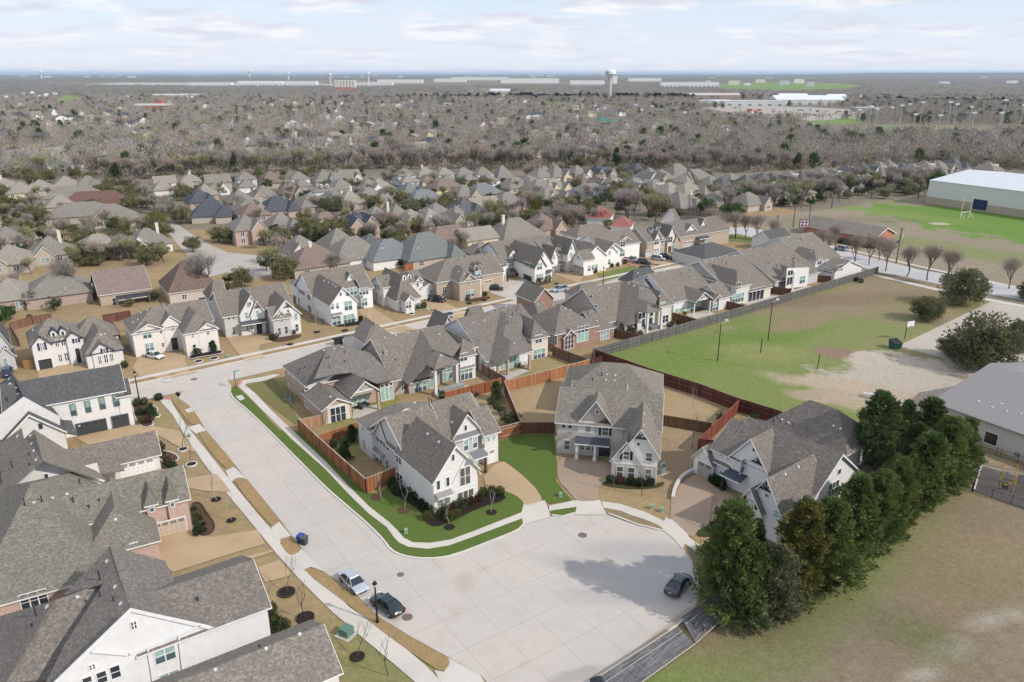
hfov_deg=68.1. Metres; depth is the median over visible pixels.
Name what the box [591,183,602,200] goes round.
bare tree
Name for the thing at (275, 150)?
bare tree
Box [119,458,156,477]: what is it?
garage door
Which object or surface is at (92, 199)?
leafy tree
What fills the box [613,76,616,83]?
white tower
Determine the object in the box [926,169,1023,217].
gymnasium
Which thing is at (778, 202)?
house
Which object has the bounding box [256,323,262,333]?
front door
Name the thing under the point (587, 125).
house
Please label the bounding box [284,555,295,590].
sapling
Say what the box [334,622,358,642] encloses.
utility box
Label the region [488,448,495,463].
garage door
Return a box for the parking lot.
[902,301,1023,375]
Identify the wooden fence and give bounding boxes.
[9,313,51,329]
[10,324,19,346]
[22,360,33,368]
[102,310,130,321]
[293,295,299,305]
[297,414,322,429]
[297,418,395,492]
[315,422,358,447]
[404,263,412,270]
[444,378,501,397]
[481,363,504,386]
[499,381,521,439]
[505,359,589,390]
[521,422,554,433]
[552,346,586,362]
[590,348,602,363]
[594,266,878,357]
[595,349,781,419]
[614,328,639,339]
[663,415,710,432]
[672,312,696,322]
[698,399,739,449]
[726,301,743,309]
[770,286,790,294]
[817,275,830,282]
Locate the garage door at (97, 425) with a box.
[75,418,107,435]
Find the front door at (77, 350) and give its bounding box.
[75,348,81,362]
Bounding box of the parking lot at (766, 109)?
[701,106,871,120]
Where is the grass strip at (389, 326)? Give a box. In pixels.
[350,325,397,335]
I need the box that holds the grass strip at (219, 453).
[199,431,233,468]
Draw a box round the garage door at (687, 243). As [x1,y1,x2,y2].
[683,240,694,247]
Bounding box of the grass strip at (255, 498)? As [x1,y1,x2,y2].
[234,478,277,525]
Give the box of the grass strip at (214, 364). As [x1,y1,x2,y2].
[188,358,244,371]
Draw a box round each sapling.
[179,415,189,447]
[183,433,190,461]
[209,466,215,497]
[218,489,231,519]
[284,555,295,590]
[296,579,305,617]
[357,620,370,655]
[376,636,389,675]
[400,477,410,509]
[636,460,644,486]
[692,411,699,446]
[710,492,719,519]
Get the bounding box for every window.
[2,358,8,365]
[13,265,19,269]
[15,301,22,306]
[18,588,48,609]
[39,342,44,350]
[40,258,49,262]
[58,354,62,361]
[64,352,69,360]
[69,403,76,415]
[81,675,92,681]
[84,400,91,412]
[88,663,95,671]
[95,669,108,681]
[97,355,101,363]
[98,397,105,409]
[103,354,108,362]
[108,663,121,680]
[109,353,113,361]
[112,394,119,406]
[130,620,137,630]
[142,330,151,338]
[144,342,154,351]
[149,506,154,512]
[153,645,176,665]
[158,668,178,678]
[298,288,304,295]
[330,405,346,422]
[332,316,341,325]
[343,313,354,323]
[344,300,352,310]
[345,287,357,295]
[352,393,367,406]
[359,287,368,295]
[361,297,367,306]
[376,435,389,451]
[380,385,393,400]
[395,455,401,465]
[396,471,402,484]
[401,381,405,391]
[405,301,411,308]
[413,381,426,392]
[427,289,432,297]
[429,375,433,388]
[436,480,440,490]
[437,496,450,513]
[442,368,451,381]
[446,476,449,486]
[451,453,454,461]
[457,487,473,505]
[459,465,470,486]
[460,352,467,361]
[460,364,472,380]
[463,438,468,451]
[465,289,473,297]
[472,435,477,448]
[475,271,480,276]
[500,361,505,369]
[508,261,513,266]
[509,354,519,367]
[533,347,544,359]
[535,334,541,343]
[536,273,542,280]
[537,263,541,269]
[545,272,550,278]
[549,334,556,345]
[564,334,573,349]
[564,440,569,449]
[576,331,588,342]
[577,325,588,333]
[585,301,597,307]
[585,426,591,432]
[600,330,609,340]
[601,428,608,435]
[615,323,621,328]
[616,466,623,477]
[620,249,624,256]
[622,451,629,459]
[627,323,636,330]
[627,467,634,477]
[638,312,645,319]
[644,469,651,479]
[645,452,652,461]
[663,314,668,322]
[675,307,684,312]
[686,301,694,310]
[712,303,717,310]
[732,292,743,302]
[739,458,744,473]
[746,497,754,507]
[748,286,764,301]
[772,509,780,518]
[778,280,785,287]
[786,276,792,285]
[799,275,805,283]
[827,478,839,495]
[836,264,843,271]
[983,430,998,446]
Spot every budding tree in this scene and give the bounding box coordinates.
[0,203,12,214]
[15,225,37,245]
[20,256,33,273]
[22,153,46,173]
[30,184,40,198]
[38,224,54,232]
[60,230,68,239]
[60,244,79,265]
[86,221,97,233]
[113,236,137,261]
[117,213,133,232]
[134,185,142,193]
[151,241,168,261]
[174,164,183,172]
[182,155,201,174]
[196,153,209,170]
[214,169,222,173]
[215,186,225,193]
[255,244,283,277]
[256,228,271,244]
[258,153,270,170]
[275,150,292,169]
[294,148,305,166]
[305,156,315,165]
[312,152,326,164]
[316,150,325,163]
[339,206,350,214]
[383,185,395,195]
[401,218,413,227]
[438,184,447,192]
[466,209,481,226]
[468,152,477,159]
[480,196,495,212]
[492,201,504,210]
[496,207,506,213]
[533,193,547,200]
[568,198,577,205]
[594,149,603,159]
[620,171,629,178]
[624,183,636,190]
[625,170,633,177]
[639,193,648,212]
[643,186,650,192]
[645,191,671,221]
[773,179,784,183]
[784,180,804,193]
[787,192,795,206]
[789,186,799,194]
[798,180,816,201]
[844,173,858,186]
[860,164,868,174]
[867,169,878,175]
[882,187,892,198]
[902,177,913,186]
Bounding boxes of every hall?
[153,94,199,96]
[490,89,509,92]
[768,95,844,104]
[777,93,807,94]
[826,94,846,100]
[933,362,1023,460]
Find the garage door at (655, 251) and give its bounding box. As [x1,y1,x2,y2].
[653,248,659,253]
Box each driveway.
[38,364,94,377]
[77,425,196,451]
[133,351,195,378]
[157,469,229,491]
[158,527,264,571]
[188,424,205,433]
[226,467,246,482]
[227,333,271,360]
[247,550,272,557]
[258,560,291,581]
[272,522,290,539]
[289,549,322,570]
[358,307,415,331]
[420,301,465,320]
[434,658,483,681]
[483,461,541,504]
[489,286,516,300]
[503,279,526,291]
[522,500,549,523]
[549,500,606,514]
[553,272,583,282]
[557,457,610,500]
[621,260,657,266]
[645,257,672,264]
[663,517,688,548]
[670,474,734,536]
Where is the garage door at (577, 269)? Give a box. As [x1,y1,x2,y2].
[573,264,583,275]
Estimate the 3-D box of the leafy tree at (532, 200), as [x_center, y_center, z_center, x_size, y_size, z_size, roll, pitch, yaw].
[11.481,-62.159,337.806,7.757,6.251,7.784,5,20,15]
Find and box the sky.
[0,0,1023,73]
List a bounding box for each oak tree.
[909,295,946,321]
[935,334,960,358]
[936,267,993,306]
[939,310,1023,369]
[1003,318,1023,352]
[1016,281,1023,298]
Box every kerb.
[130,264,681,385]
[230,393,523,558]
[552,512,574,516]
[608,513,662,530]
[626,611,693,660]
[974,465,1017,488]
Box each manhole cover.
[402,613,412,620]
[578,532,586,537]
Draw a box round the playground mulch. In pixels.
[973,468,1023,508]
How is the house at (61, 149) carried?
on the ground at (642, 219)
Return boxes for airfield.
[85,83,332,85]
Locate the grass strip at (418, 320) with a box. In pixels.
[409,317,429,322]
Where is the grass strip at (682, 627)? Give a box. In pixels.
[667,545,712,635]
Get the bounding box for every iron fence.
[967,480,1023,507]
[981,442,1023,464]
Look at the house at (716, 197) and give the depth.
335.29 m
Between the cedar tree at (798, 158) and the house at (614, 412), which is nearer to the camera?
the house at (614, 412)
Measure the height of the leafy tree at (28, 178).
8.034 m
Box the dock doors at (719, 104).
[719,104,781,105]
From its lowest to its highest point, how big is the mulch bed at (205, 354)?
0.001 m
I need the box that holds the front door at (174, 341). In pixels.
[171,337,178,349]
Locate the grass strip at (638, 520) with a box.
[605,510,662,528]
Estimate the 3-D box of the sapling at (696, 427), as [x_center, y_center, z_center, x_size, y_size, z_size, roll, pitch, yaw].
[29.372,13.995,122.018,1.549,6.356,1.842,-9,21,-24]
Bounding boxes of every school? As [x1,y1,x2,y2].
[134,103,173,110]
[689,93,740,98]
[803,216,896,244]
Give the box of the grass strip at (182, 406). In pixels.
[172,398,198,423]
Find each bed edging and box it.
[132,404,157,426]
[159,450,178,461]
[188,350,222,358]
[191,501,214,534]
[277,586,294,597]
[296,611,314,623]
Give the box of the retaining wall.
[671,468,693,499]
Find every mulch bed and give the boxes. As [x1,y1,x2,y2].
[133,402,156,427]
[161,451,177,461]
[189,351,222,358]
[193,503,213,534]
[271,335,300,341]
[335,320,361,325]
[389,482,505,525]
[464,296,490,301]
[535,281,550,285]
[602,479,663,488]
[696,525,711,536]
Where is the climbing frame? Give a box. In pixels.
[999,463,1023,491]
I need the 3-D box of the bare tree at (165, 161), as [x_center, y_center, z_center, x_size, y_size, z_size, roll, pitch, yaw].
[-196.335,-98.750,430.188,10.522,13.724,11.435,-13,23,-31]
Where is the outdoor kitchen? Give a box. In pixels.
[438,382,463,392]
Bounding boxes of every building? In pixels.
[154,100,164,102]
[728,80,739,84]
[755,79,765,82]
[779,80,789,84]
[794,79,804,82]
[806,82,814,85]
[1006,80,1018,82]
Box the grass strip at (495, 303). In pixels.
[466,301,505,309]
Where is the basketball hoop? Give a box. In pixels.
[904,321,914,338]
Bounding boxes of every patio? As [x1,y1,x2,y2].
[353,405,377,418]
[500,369,528,379]
[628,324,668,334]
[687,310,714,318]
[742,296,776,304]
[791,286,810,291]
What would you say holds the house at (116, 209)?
on the ground at (642, 219)
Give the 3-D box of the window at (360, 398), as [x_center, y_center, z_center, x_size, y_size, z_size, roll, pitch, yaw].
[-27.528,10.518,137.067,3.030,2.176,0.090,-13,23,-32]
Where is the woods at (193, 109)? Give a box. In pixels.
[0,92,1023,140]
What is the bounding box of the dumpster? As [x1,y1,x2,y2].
[889,338,902,348]
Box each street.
[0,221,56,233]
[130,264,686,402]
[166,222,276,279]
[179,381,698,681]
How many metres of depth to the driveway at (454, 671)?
76.09 m
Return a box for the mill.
[336,87,355,90]
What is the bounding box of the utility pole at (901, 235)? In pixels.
[895,227,902,262]
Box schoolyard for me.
[728,197,1023,285]
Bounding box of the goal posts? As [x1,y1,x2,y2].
[960,196,973,219]
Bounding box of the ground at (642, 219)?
[0,81,1023,477]
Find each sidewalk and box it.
[129,262,679,381]
[161,399,439,681]
[238,385,521,548]
[239,374,277,384]
[602,501,698,549]
[750,243,1023,306]
[829,245,1019,287]
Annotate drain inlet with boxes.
[162,378,172,382]
[236,395,244,400]
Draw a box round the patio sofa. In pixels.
[358,401,369,409]
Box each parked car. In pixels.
[143,350,164,359]
[337,568,368,594]
[368,591,405,617]
[663,571,693,597]
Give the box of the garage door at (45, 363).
[37,357,53,369]
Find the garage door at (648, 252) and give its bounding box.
[645,250,651,256]
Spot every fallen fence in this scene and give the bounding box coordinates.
[600,626,695,681]
[681,594,724,643]
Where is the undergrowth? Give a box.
[0,129,1023,178]
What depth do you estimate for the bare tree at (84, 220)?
286.07 m
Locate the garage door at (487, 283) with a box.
[484,279,491,291]
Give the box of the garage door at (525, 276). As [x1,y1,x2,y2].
[523,273,531,281]
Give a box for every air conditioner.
[289,396,295,402]
[657,460,665,467]
[657,466,665,475]
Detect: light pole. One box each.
[717,319,728,360]
[768,298,779,339]
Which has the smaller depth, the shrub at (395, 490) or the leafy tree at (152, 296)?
the shrub at (395, 490)
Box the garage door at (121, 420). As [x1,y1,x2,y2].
[111,413,129,428]
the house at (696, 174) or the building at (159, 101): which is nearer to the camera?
the house at (696, 174)
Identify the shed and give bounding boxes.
[711,100,784,105]
[851,107,883,111]
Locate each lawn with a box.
[0,206,906,681]
[232,386,522,556]
[248,377,297,424]
[325,395,399,425]
[498,434,572,503]
[543,280,564,289]
[551,508,575,514]
[598,266,636,278]
[729,234,751,242]
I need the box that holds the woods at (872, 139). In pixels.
[0,116,1023,177]
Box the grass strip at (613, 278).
[594,276,619,283]
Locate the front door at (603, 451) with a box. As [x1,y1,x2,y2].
[599,445,609,456]
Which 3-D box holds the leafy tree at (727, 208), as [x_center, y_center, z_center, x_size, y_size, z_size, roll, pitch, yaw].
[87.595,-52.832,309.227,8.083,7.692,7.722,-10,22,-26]
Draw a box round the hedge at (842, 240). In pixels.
[836,238,875,247]
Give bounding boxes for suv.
[0,365,13,377]
[427,294,445,302]
[442,310,453,318]
[489,284,503,290]
[551,284,567,292]
[636,258,651,264]
[650,254,665,260]
[659,253,672,259]
[834,245,848,250]
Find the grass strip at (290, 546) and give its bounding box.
[280,537,299,554]
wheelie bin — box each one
[295,532,304,543]
[299,534,307,545]
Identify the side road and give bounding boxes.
[729,227,1023,300]
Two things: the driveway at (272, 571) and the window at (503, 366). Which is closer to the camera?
the driveway at (272, 571)
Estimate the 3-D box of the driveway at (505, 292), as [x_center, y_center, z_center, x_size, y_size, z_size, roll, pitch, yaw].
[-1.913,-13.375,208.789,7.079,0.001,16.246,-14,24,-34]
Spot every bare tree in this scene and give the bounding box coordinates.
[0,234,11,247]
[3,270,23,279]
[13,217,25,226]
[15,202,25,211]
[18,236,35,247]
[20,213,31,218]
[24,192,40,204]
[42,186,50,193]
[42,228,57,238]
[43,213,57,224]
[43,256,79,276]
[55,219,71,239]
[67,153,86,176]
[77,217,90,226]
[80,223,93,233]
[83,239,107,265]
[89,152,102,174]
[95,206,112,222]
[98,156,110,175]
[107,241,120,260]
[109,157,125,175]
[110,233,125,258]
[118,156,137,175]
[120,235,135,259]
[122,174,136,181]
[129,159,139,175]
[129,179,141,192]
[129,214,146,229]
[131,151,145,172]
[131,163,142,178]
[136,195,146,210]
[138,157,152,173]
[138,162,147,178]
[140,183,148,192]
[145,193,157,207]
[152,198,164,210]
[153,153,172,172]
[154,201,168,217]
[155,155,173,172]
[158,192,169,200]
[163,197,174,219]
[166,186,177,196]
[179,157,189,171]
[182,249,218,277]
[187,147,198,155]
[201,150,211,163]
[210,149,225,164]
[211,152,228,168]
[229,145,241,171]
[230,195,242,202]
[239,149,249,168]
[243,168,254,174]
[248,151,258,167]
[251,206,261,219]
[260,149,271,167]
[264,233,288,255]
[267,151,283,169]
[269,148,282,166]
[281,153,292,170]
[283,182,294,199]
[283,191,292,199]
[286,148,298,167]
[297,227,306,236]
[301,153,311,164]
[305,149,315,162]
[308,195,318,201]
[312,144,324,163]
[321,251,343,267]
[325,150,333,168]
[334,150,349,169]
[335,194,344,209]
[341,198,354,208]
[344,146,353,163]
[352,185,360,192]
[354,144,369,161]
[363,222,378,235]
[364,182,374,188]
[366,148,382,165]
[371,147,381,168]
[372,146,389,164]
[373,209,388,232]
[379,169,389,181]
[382,225,396,235]
[383,147,398,165]
[385,211,399,219]
[393,141,409,160]
[395,221,410,232]
[396,146,413,165]
[400,152,413,166]
[402,146,414,167]
[412,147,419,162]
[419,150,434,167]
[422,143,440,162]
[427,171,437,180]
[429,197,437,202]
[430,213,440,226]
[433,146,445,166]
[438,213,451,225]
[442,143,450,162]
[445,146,456,165]
[445,237,458,243]
[446,152,456,168]
[450,189,458,197]
[454,229,469,244]
[456,151,466,161]
[467,144,482,168]
[467,159,473,168]
[479,148,490,164]
[483,211,494,224]
[484,149,496,166]
[495,146,505,161]
[499,145,510,166]
[500,186,511,191]
[505,144,519,167]
[506,209,518,217]
[509,202,517,210]
[516,198,525,215]
[518,189,534,208]
[519,192,534,209]
[521,149,534,163]
[521,165,531,172]
[530,145,541,162]
[533,217,545,227]
[538,150,546,160]
[539,208,553,216]
[542,147,556,167]
[547,146,556,163]
[547,195,556,209]
[547,203,564,218]
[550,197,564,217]
[557,145,570,168]
[559,139,573,156]
[559,204,571,222]
[567,205,581,225]
[567,216,573,227]
[570,145,575,157]
[573,188,584,199]
[575,146,585,154]
[576,206,587,224]
[581,184,591,197]
[585,147,594,158]
[590,207,601,215]
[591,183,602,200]
[597,141,609,159]
[602,145,615,161]
[603,166,614,175]
[611,186,626,214]
[611,188,634,217]
[614,185,638,216]
[616,151,629,165]
[622,148,631,160]
[624,186,644,217]
[631,152,641,162]
[634,167,643,172]
[636,144,648,159]
[637,152,645,162]
[641,180,649,185]
[642,148,661,167]
[656,154,667,168]
[663,151,671,166]
[666,140,678,160]
[666,149,682,163]
[689,149,704,168]
[693,143,707,154]
[697,154,708,168]
[702,205,723,216]
[706,146,722,166]
[706,210,727,221]
[711,147,722,167]
[711,184,723,191]
[718,183,736,201]
[719,157,730,166]
[719,186,740,204]
[727,209,742,235]
[730,153,740,171]
[730,183,744,196]
[736,157,742,166]
[738,213,752,237]
[740,178,759,188]
[741,152,753,168]
[744,179,763,192]
[745,153,765,171]
[746,213,767,233]
[753,143,766,162]
[755,175,768,183]
[756,151,766,170]
[757,186,766,195]
[761,180,789,204]
[765,151,778,167]
[765,217,783,228]
[769,193,780,206]
[777,149,794,163]
[779,189,787,206]
[782,152,794,170]
[787,174,797,180]
[797,192,804,204]
[804,176,815,184]
[805,169,816,178]
[814,171,828,180]
[816,177,830,200]
[816,227,829,241]
[821,230,840,246]
[827,223,845,250]
[828,176,842,197]
[828,179,840,198]
[830,158,841,167]
[832,173,845,179]
[836,183,845,201]
[842,230,869,261]
[848,166,861,175]
[856,165,865,176]
[859,175,869,187]
[860,173,871,186]
[862,230,886,264]
[873,177,886,195]
[874,234,888,260]
[874,236,902,270]
[880,170,902,182]
[883,164,897,180]
[892,175,901,192]
[898,239,921,276]
[899,166,916,176]
[911,172,924,184]
[919,171,930,189]
[919,241,945,279]
[924,167,934,186]
[932,166,944,173]
[937,246,966,271]
[999,253,1023,288]
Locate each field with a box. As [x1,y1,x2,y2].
[60,95,78,101]
[610,273,1023,470]
[640,451,1023,681]
[719,82,857,89]
[806,118,861,125]
[827,125,1005,134]
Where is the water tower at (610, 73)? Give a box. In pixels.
[605,69,615,97]
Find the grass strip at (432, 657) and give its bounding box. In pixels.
[305,568,449,670]
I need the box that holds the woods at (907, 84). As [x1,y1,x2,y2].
[0,72,1023,101]
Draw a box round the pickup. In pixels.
[623,255,637,261]
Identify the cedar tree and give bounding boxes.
[109,163,121,177]
[146,402,157,417]
[165,154,176,171]
[209,340,217,351]
[229,154,239,171]
[336,436,355,459]
[344,424,358,443]
[490,380,503,399]
[611,147,621,165]
[656,149,668,162]
[686,495,770,632]
[718,536,774,633]
[735,541,808,634]
[749,517,768,546]
[766,495,839,616]
[792,152,803,168]
[802,495,868,599]
[825,470,886,570]
[854,388,907,469]
[858,467,910,556]
[879,453,922,543]
[885,398,921,453]
[892,421,928,458]
[907,456,924,528]
[908,428,959,514]
[916,394,948,428]
[921,415,981,496]
[964,415,988,483]
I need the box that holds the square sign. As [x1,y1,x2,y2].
[799,219,809,231]
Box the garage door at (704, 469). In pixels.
[696,459,712,478]
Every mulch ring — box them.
[211,496,220,501]
[226,517,235,522]
[279,587,293,595]
[297,612,312,621]
[350,651,364,661]
[371,493,382,499]
[398,507,409,512]
[444,524,454,529]
[486,509,496,514]
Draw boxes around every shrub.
[120,360,127,367]
[131,397,140,406]
[134,407,143,415]
[136,416,146,424]
[140,397,148,404]
[143,414,154,422]
[154,393,162,400]
[159,440,165,448]
[166,459,177,468]
[192,525,201,535]
[268,333,275,339]
[268,609,278,618]
[269,614,281,632]
[269,617,276,632]
[270,600,278,612]
[272,616,291,631]
[387,477,396,487]
[390,481,403,493]
[404,487,410,494]
[409,491,418,500]
[416,497,424,507]
[421,301,426,306]
[422,502,429,510]
[422,510,433,521]
[429,505,439,515]
[438,390,444,398]
[440,504,450,514]
[443,511,454,521]
[448,502,456,510]
[450,508,460,518]
[452,499,464,509]
[457,496,469,507]
[465,495,475,505]
[475,491,483,501]
[478,486,488,496]
[487,484,496,495]
[494,485,505,496]
[605,473,614,483]
[615,475,625,484]
[626,476,635,485]
[635,477,645,486]
[645,477,655,486]
[666,322,673,326]
[707,473,716,480]
[710,475,719,484]
[716,478,726,486]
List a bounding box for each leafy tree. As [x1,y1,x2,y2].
[0,183,10,195]
[0,194,12,206]
[0,202,11,211]
[0,208,6,215]
[0,217,16,228]
[0,304,16,319]
[0,305,12,323]
[1,171,12,177]
[7,223,20,232]
[8,195,30,208]
[9,242,28,249]
[15,218,36,229]
[18,204,50,222]
[18,291,36,305]
[19,167,37,175]
[22,171,41,183]
[32,226,46,239]
[35,220,46,226]
[42,169,57,181]
[44,296,61,310]
[52,218,70,231]
[65,164,82,178]
[68,224,79,232]
[70,230,92,243]
[71,251,89,265]
[74,241,101,257]
[81,171,98,178]
[84,198,101,202]
[87,252,104,264]
[91,242,115,260]
[97,185,111,189]
[101,182,115,190]
[103,216,117,229]
[105,231,126,237]
[106,176,125,186]
[109,228,126,234]
[112,187,123,193]
[116,221,130,230]
[118,194,139,208]
[120,180,136,189]
[122,185,137,193]
[123,190,137,196]
[123,230,134,235]
[124,239,145,257]
[124,298,134,305]
[132,245,159,265]
[134,190,152,207]
[139,215,158,229]
[143,157,162,172]
[143,241,170,259]
[147,209,171,222]
[149,290,160,301]
[152,221,174,234]
[153,200,175,213]
[155,171,170,175]
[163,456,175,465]
[171,205,192,223]
[172,189,188,198]
[174,182,190,192]
[181,236,201,251]
[192,162,205,170]
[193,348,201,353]
[195,169,206,176]
[205,225,223,241]
[220,226,232,243]
[222,273,231,283]
[229,266,254,286]
[245,157,259,167]
[253,168,263,175]
[255,256,275,270]
[260,227,278,242]
[261,177,272,186]
[266,255,300,278]
[273,227,291,239]
[295,216,315,234]
[296,209,309,220]
[297,190,309,197]
[298,169,309,177]
[302,221,323,241]
[306,165,318,173]
[309,219,326,226]
[312,227,325,239]
[319,165,326,169]
[319,195,337,211]
[320,220,345,233]
[321,217,329,223]
[324,214,348,228]
[325,438,338,448]
[332,196,345,210]
[334,199,343,210]
[341,228,356,235]
[344,164,356,168]
[348,177,361,185]
[358,193,368,204]
[361,226,377,235]
[364,194,384,206]
[380,230,388,238]
[381,217,402,232]
[387,227,409,238]
[392,190,410,202]
[392,234,405,241]
[398,201,411,207]
[401,197,421,211]
[411,215,423,231]
[420,196,432,207]
[436,198,452,206]
[440,192,455,201]
[455,175,466,184]
[466,179,476,185]
[477,176,493,184]
[477,213,484,224]
[479,219,492,225]
[484,211,505,225]
[486,396,500,406]
[491,153,502,163]
[492,200,508,214]
[493,400,506,414]
[499,412,512,424]
[507,148,522,159]
[507,418,515,423]
[511,412,521,421]
[521,207,534,218]
[523,209,538,220]
[529,197,544,206]
[529,198,539,209]
[541,199,551,208]
[547,194,567,207]
[562,215,572,225]
[570,178,581,186]
[571,196,583,206]
[572,154,587,166]
[580,197,596,205]
[583,200,596,213]
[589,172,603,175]
[591,195,603,206]
[598,192,612,204]
[603,161,615,166]
[603,219,612,225]
[604,184,619,200]
[611,179,627,189]
[613,203,625,210]
[615,165,624,174]
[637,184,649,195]
[646,210,655,217]
[649,193,675,215]
[676,208,687,217]
[696,196,715,213]
[707,183,717,191]
[719,202,735,215]
[726,202,746,217]
[743,186,762,194]
[750,411,759,418]
[768,176,784,182]
[791,199,799,204]
[805,195,817,205]
[815,192,822,201]
[824,186,836,193]
[842,180,854,188]
[842,190,853,196]
[852,187,864,194]
[867,174,884,190]
[877,188,891,198]
[894,177,914,190]
[899,185,912,195]
[908,184,919,193]
[927,171,944,181]
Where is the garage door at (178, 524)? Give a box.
[157,515,187,536]
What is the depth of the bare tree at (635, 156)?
484.28 m
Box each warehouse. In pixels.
[188,82,233,84]
[237,81,283,83]
[283,81,318,84]
[356,82,393,85]
[377,79,422,83]
[434,78,466,82]
[451,77,508,80]
[501,78,558,83]
[570,80,604,84]
[627,78,661,81]
[659,82,718,86]
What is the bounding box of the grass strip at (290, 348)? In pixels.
[267,342,317,354]
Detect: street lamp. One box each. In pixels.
[133,371,139,398]
[372,580,378,622]
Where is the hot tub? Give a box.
[648,323,658,330]
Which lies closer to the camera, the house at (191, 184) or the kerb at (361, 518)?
the kerb at (361, 518)
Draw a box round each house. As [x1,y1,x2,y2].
[0,128,11,137]
[0,175,16,187]
[0,226,25,248]
[0,244,35,274]
[0,276,29,312]
[0,322,16,371]
[0,364,134,448]
[0,428,161,496]
[0,465,191,615]
[0,546,271,681]
[4,149,38,161]
[4,182,35,198]
[11,112,23,118]
[23,271,93,309]
[25,316,124,370]
[28,230,73,266]
[29,132,51,142]
[29,179,55,196]
[30,111,43,119]
[39,120,54,128]
[39,146,67,157]
[41,185,100,202]
[42,157,83,173]
[43,194,72,212]
[44,201,105,224]
[46,108,57,115]
[52,115,66,121]
[52,176,76,187]
[63,114,75,119]
[68,190,124,204]
[72,233,125,258]
[77,175,102,186]
[81,114,93,121]
[88,203,137,228]
[90,265,151,308]
[101,135,122,142]
[103,110,114,115]
[120,112,128,118]
[121,299,219,356]
[125,120,136,127]
[127,222,173,255]
[133,117,148,123]
[135,130,152,139]
[142,142,155,150]
[151,179,173,195]
[152,175,176,192]
[152,620,343,681]
[158,260,212,303]
[178,171,201,183]
[182,181,196,189]
[182,188,217,209]
[183,130,198,140]
[190,199,231,223]
[192,183,219,199]
[194,123,210,130]
[194,141,216,150]
[202,279,301,337]
[203,173,231,191]
[209,181,229,194]
[215,125,230,133]
[221,190,257,207]
[224,118,234,125]
[224,214,268,245]
[229,198,264,215]
[232,202,272,221]
[234,172,257,187]
[235,179,257,192]
[238,136,250,146]
[242,112,253,119]
[244,146,261,160]
[247,185,279,202]
[257,170,285,188]
[262,195,301,217]
[262,212,301,236]
[270,136,287,141]
[274,182,305,199]
[276,235,316,256]
[277,121,293,127]
[279,139,293,148]
[282,241,350,278]
[282,344,395,424]
[286,172,310,182]
[288,264,373,325]
[289,109,298,114]
[291,126,301,134]
[293,192,320,201]
[294,179,313,190]
[294,194,327,212]
[300,143,318,150]
[302,121,312,127]
[306,183,338,195]
[309,211,333,225]
[310,169,329,186]
[313,136,331,149]
[315,126,327,133]
[315,228,348,247]
[319,190,332,197]
[320,112,329,118]
[323,120,333,126]
[325,131,341,137]
[326,236,383,266]
[327,190,340,210]
[328,172,354,181]
[328,178,353,193]
[330,115,343,121]
[336,169,362,181]
[340,133,356,144]
[341,186,367,209]
[342,118,353,125]
[345,211,380,237]
[350,122,362,128]
[350,143,367,156]
[352,317,477,395]
[355,187,391,207]
[355,392,500,513]
[356,178,373,190]
[358,114,370,120]
[360,234,380,242]
[363,206,385,222]
[364,238,419,270]
[367,135,377,143]
[371,267,433,313]
[372,123,382,130]
[372,177,395,190]
[375,118,383,122]
[375,136,385,145]
[377,186,399,202]
[386,202,404,220]
[392,119,402,126]
[393,168,415,184]
[395,174,420,186]
[396,182,422,192]
[399,209,418,232]
[401,231,466,269]
[403,189,440,208]
[405,133,419,140]
[412,119,418,127]
[413,135,427,141]
[413,141,429,154]
[413,165,434,177]
[416,174,438,186]
[417,202,447,213]
[418,110,426,115]
[418,208,444,231]
[418,252,504,300]
[420,137,437,143]
[422,129,438,137]
[422,178,460,194]
[426,304,549,374]
[429,224,461,248]
[435,167,454,177]
[437,174,456,181]
[440,205,478,227]
[445,197,486,217]
[446,184,482,199]
[453,167,473,177]
[456,225,499,249]
[458,174,478,185]
[462,241,485,254]
[467,195,497,214]
[468,139,489,147]
[470,182,501,195]
[472,167,494,177]
[473,235,553,282]
[474,121,485,129]
[478,173,500,185]
[485,121,495,128]
[492,215,549,240]
[493,165,514,182]
[495,177,523,193]
[496,118,507,123]
[496,192,527,210]
[514,123,529,129]
[515,281,614,350]
[520,145,541,157]
[520,178,561,192]
[521,174,539,179]
[523,168,549,179]
[523,177,537,184]
[525,112,534,118]
[526,212,567,236]
[528,187,570,206]
[533,112,542,117]
[534,234,607,275]
[536,186,556,196]
[542,122,553,130]
[545,131,557,141]
[546,165,571,181]
[546,178,571,190]
[554,362,663,483]
[560,223,640,267]
[560,280,673,333]
[566,173,591,187]
[568,165,591,177]
[568,183,603,201]
[571,105,578,110]
[582,124,592,132]
[583,111,595,116]
[585,133,598,143]
[586,206,633,230]
[587,174,606,183]
[589,165,616,177]
[592,106,601,111]
[598,116,624,125]
[600,104,609,109]
[600,184,619,201]
[602,176,630,184]
[611,131,628,138]
[614,109,625,115]
[617,266,732,316]
[619,143,636,151]
[620,163,647,178]
[622,178,643,189]
[631,222,680,256]
[633,168,656,181]
[635,134,649,141]
[647,179,664,195]
[649,182,678,196]
[651,122,660,130]
[652,169,674,182]
[656,108,666,114]
[660,191,703,214]
[660,208,730,248]
[664,163,690,176]
[670,172,695,184]
[672,242,820,289]
[675,182,711,197]
[684,253,772,303]
[686,169,714,180]
[687,191,699,214]
[691,400,872,542]
[693,176,715,186]
[699,191,730,208]
[712,177,738,187]
[716,172,738,179]
[730,192,772,212]
[735,174,764,184]
[748,228,863,279]
[752,172,776,183]
[758,188,792,205]
[765,172,788,179]
[779,170,798,177]
[795,170,815,180]
[796,182,817,200]
[812,168,837,177]
[824,183,848,193]
[837,165,861,176]
[844,179,864,191]
[854,162,878,171]
[856,173,883,189]
[871,161,886,175]
[883,160,897,168]
[883,173,920,189]
[896,162,919,168]
[900,163,924,174]
[917,161,936,169]
[932,160,956,172]
[945,157,971,171]
[951,167,972,173]
[971,161,1004,171]

